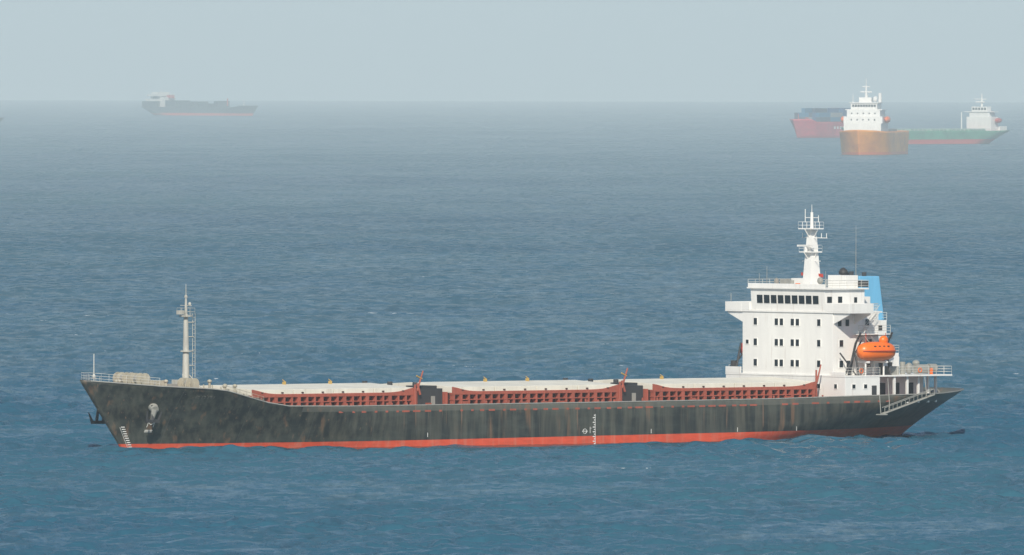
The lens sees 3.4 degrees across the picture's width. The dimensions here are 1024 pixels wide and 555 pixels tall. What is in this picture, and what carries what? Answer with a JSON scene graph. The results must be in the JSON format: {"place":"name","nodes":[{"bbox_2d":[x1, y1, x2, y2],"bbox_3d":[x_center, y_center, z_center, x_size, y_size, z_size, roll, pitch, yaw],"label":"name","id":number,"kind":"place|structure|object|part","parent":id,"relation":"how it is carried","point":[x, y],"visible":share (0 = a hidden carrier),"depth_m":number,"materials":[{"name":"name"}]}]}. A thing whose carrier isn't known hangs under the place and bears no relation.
{"place":"outdoors","nodes":[
{"label":"outdoors","id":0,"kind":"place"},
{"bbox_2d":[0,100,1023,554],"bbox_3d":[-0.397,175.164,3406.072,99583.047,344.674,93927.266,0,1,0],"label":"sea","id":1,"kind":"structure","parent":0,"point":[338,242],"depth_m":3401.17,"materials":[{"name":"liquid"}]},
{"bbox_2d":[141,91,257,115],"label":"cargo ship","id":2,"kind":"object","parent":1,"relation":"on","point":[162,103],"visible":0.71,"depth_m":14050.60,"materials":[{"name":"blue paint"}]},
{"bbox_2d":[80,380,962,448],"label":"hull","id":3,"kind":"object","parent":1,"relation":"on","point":[222,418],"visible":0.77,"depth_m":2178.63,"materials":[{"name":"paint"}]},
{"bbox_2d":[88,410,104,423],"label":"starboard anchor","id":4,"kind":"object","parent":3,"relation":"attached to","point":[96,421],"visible":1,"depth_m":2161.06,"materials":[{"name":"grey paint"}]},
{"bbox_2d":[145,405,161,422],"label":"port anchor","id":5,"kind":"object","parent":3,"relation":"attached to","point":[152,420],"visible":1,"depth_m":2154.41,"materials":[{"name":"grey paint"}]},
{"bbox_2d":[148,403,158,418],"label":"port hawse pipe","id":6,"kind":"object","parent":3,"relation":"attached to","point":[154,409],"visible":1,"depth_m":2154.51,"materials":[{"name":"grey metal"}]},
{"bbox_2d":[120,414,796,447],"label":"draught marks","id":7,"kind":"object","parent":3,"relation":"on","point":[427,433],"visible":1,"depth_m":2190.17},
{"bbox_2d":[91,380,963,406],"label":"gunwale","id":8,"kind":"object","parent":3,"relation":"attached to","point":[506,403],"visible":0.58,"depth_m":2179.79,"materials":[{"name":"grey paint"}]},
{"bbox_2d":[339,400,888,412],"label":"freeing ports","id":9,"kind":"object","parent":3,"relation":"attached to","point":[621,407],"visible":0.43,"depth_m":2195.78},
{"bbox_2d":[876,377,934,414],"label":"accommodation ladder","id":10,"kind":"object","parent":3,"relation":"attached to","point":[906,404],"visible":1,"depth_m":2224.18,"materials":[{"name":"grey metal"}]},
{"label":"main deck","id":11,"kind":"structure","parent":3,"relation":"on","visible":0},
{"bbox_2d":[119,374,185,385],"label":"winch beds","id":12,"kind":"object","parent":11,"relation":"on","point":[120,376],"visible":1,"depth_m":2160.29,"materials":[{"name":"grey paint"}]},
{"bbox_2d":[113,372,263,399],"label":"windlass and winches","id":13,"kind":"object","parent":11,"relation":"on","point":[191,382],"visible":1,"depth_m":2157.25,"materials":[{"name":"grey metal"}]},
{"bbox_2d":[362,378,642,403],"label":"mast houses","id":14,"kind":"structure","parent":11,"relation":"on","point":[427,392],"depth_m":2180.95,"materials":[{"name":"grey paint"}]},
{"bbox_2d":[431,393,635,403],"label":"house doors","id":15,"kind":"structure","parent":14,"relation":"attached to","point":[433,398],"depth_m":2200.55,"materials":[{"name":"grey paint"}]},
{"bbox_2d":[250,387,815,404],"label":"hatch coaming stays","id":16,"kind":"object","parent":11,"relation":"on","point":[654,395],"visible":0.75,"depth_m":2190.32,"materials":[{"name":"red metal"}]},
{"bbox_2d":[199,377,812,395],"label":"hatch covers","id":17,"kind":"object","parent":16,"relation":"on","point":[522,385],"visible":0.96,"depth_m":2190.48,"materials":[{"name":"beige metal"}]},
{"bbox_2d":[282,372,663,384],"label":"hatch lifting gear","id":18,"kind":"object","parent":17,"relation":"on","point":[484,380],"visible":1,"depth_m":2194.18,"materials":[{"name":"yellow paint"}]},
{"bbox_2d":[252,381,815,395],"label":"hatch cover skirts","id":19,"kind":"object","parent":16,"relation":"on","point":[611,388],"visible":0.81,"depth_m":2189.36,"materials":[{"name":"red metal"}]},
{"bbox_2d":[261,384,804,393],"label":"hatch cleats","id":20,"kind":"object","parent":19,"relation":"attached to","point":[524,389],"visible":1,"depth_m":2188.05,"materials":[{"name":"red metal"}]},
{"bbox_2d":[325,364,822,404],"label":"deck fittings","id":21,"kind":"object","parent":11,"relation":"on","point":[445,397],"visible":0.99,"depth_m":2189.45,"materials":[{"name":"red metal"}]},
{"bbox_2d":[725,275,951,396],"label":"superstructure walls","id":22,"kind":"structure","parent":11,"relation":"on","point":[808,333],"depth_m":2225.76,"materials":[{"name":"white metal"}]},
{"bbox_2d":[759,271,825,283],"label":"antennas","id":23,"kind":"object","parent":22,"relation":"on","point":[790,281],"visible":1,"depth_m":2230.52,"materials":[{"name":"grey paint"}]},
{"bbox_2d":[746,317,868,388],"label":"window frames","id":24,"kind":"structure","parent":22,"relation":"attached to","point":[799,346],"depth_m":2226.78,"materials":[{"name":"white paint"}]},
{"bbox_2d":[746,295,870,388],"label":"windows","id":25,"kind":"structure","parent":22,"relation":"attached to","point":[787,299],"depth_m":2226.43,"materials":[{"name":"black glass"}]},
{"bbox_2d":[797,209,826,283],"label":"radar mast","id":26,"kind":"object","parent":22,"relation":"on","point":[810,251],"visible":1,"depth_m":2229.82,"materials":[{"name":"white metal"}]},
{"bbox_2d":[731,326,912,394],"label":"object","id":27,"kind":"structure","parent":22,"relation":"attached to","point":[849,367],"depth_m":2224.36,"materials":[{"name":"grey paint"}]},
{"bbox_2d":[729,279,951,375],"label":"deck rails and stairs","id":28,"kind":"object","parent":22,"relation":"on","point":[862,330],"visible":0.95,"depth_m":2224.63,"materials":[{"name":"metal"}]},
{"bbox_2d":[839,267,867,286],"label":"exhausts","id":29,"kind":"object","parent":22,"relation":"on","point":[843,271],"visible":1,"depth_m":2231.94,"materials":[{"name":"grey paint"}]},
{"bbox_2d":[795,283,932,373],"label":"lifebuoys","id":30,"kind":"object","parent":22,"relation":"on","point":[931,370],"visible":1,"depth_m":2230.36,"materials":[{"name":"orange plastic"}]},
{"bbox_2d":[858,276,883,319],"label":"funnel","id":31,"kind":"object","parent":22,"relation":"attached to","point":[873,292],"visible":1,"depth_m":2234.48,"materials":[{"name":"paint"}]},
{"bbox_2d":[857,336,894,360],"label":"port lifeboat","id":32,"kind":"object","parent":22,"relation":"attached to","point":[885,353],"visible":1,"depth_m":2221.14,"materials":[{"name":"orange plastic"}]},
{"bbox_2d":[863,333,895,351],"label":"port lifeboat fender","id":33,"kind":"object","parent":32,"relation":"attached to","point":[877,351],"visible":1,"depth_m":2220.71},
{"bbox_2d":[855,361,936,402],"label":"deck pillars","id":34,"kind":"structure","parent":11,"relation":"on","point":[907,383],"depth_m":2226.25,"materials":[{"name":"white metal"}]},
{"bbox_2d":[885,360,939,392],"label":"aft deck tanks and winches","id":35,"kind":"object","parent":11,"relation":"on","point":[904,366],"visible":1,"depth_m":2229.26,"materials":[{"name":"grey paint"}]},
{"bbox_2d":[790,94,867,137],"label":"container ship","id":36,"kind":"object","parent":1,"relation":"on","point":[814,122],"visible":0.46,"depth_m":10012.01,"materials":[{"name":"red paint"}]},
{"bbox_2d":[839,81,908,154],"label":"offshore supply ship","id":37,"kind":"object","parent":1,"relation":"on","point":[866,121],"visible":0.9,"depth_m":8246.87,"materials":[{"name":"orange paint"}]},
{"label":"windows","id":38,"kind":"part","parent":37,"relation":"part of","materials":[{"name":"grey glass"}]},
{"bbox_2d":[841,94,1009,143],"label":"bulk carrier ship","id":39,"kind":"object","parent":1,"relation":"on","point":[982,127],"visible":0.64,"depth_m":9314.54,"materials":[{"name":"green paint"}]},
{"bbox_2d":[0,0,1023,101],"label":"sky","id":40,"kind":"structure","parent":0,"point":[197,50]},
{"bbox_2d":[263,389,808,404],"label":"hatch coaming plates","id":41,"kind":"object","parent":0,"point":[486,397],"visible":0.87,"depth_m":2189.67,"materials":[{"name":"red metal"}]},
{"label":"forecastle deck","id":42,"kind":"structure","parent":0,"visible":0},
{"bbox_2d":[81,359,159,383],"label":"forecastle rails and jackstaff","id":43,"kind":"object","parent":42,"relation":"on","point":[93,376],"visible":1,"depth_m":2153.03,"materials":[{"name":"paint"}]},
{"bbox_2d":[172,295,201,387],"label":"foremast","id":44,"kind":"object","parent":42,"relation":"on","point":[185,364],"visible":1,"depth_m":2163.41,"materials":[{"name":"metal"}]}
]}

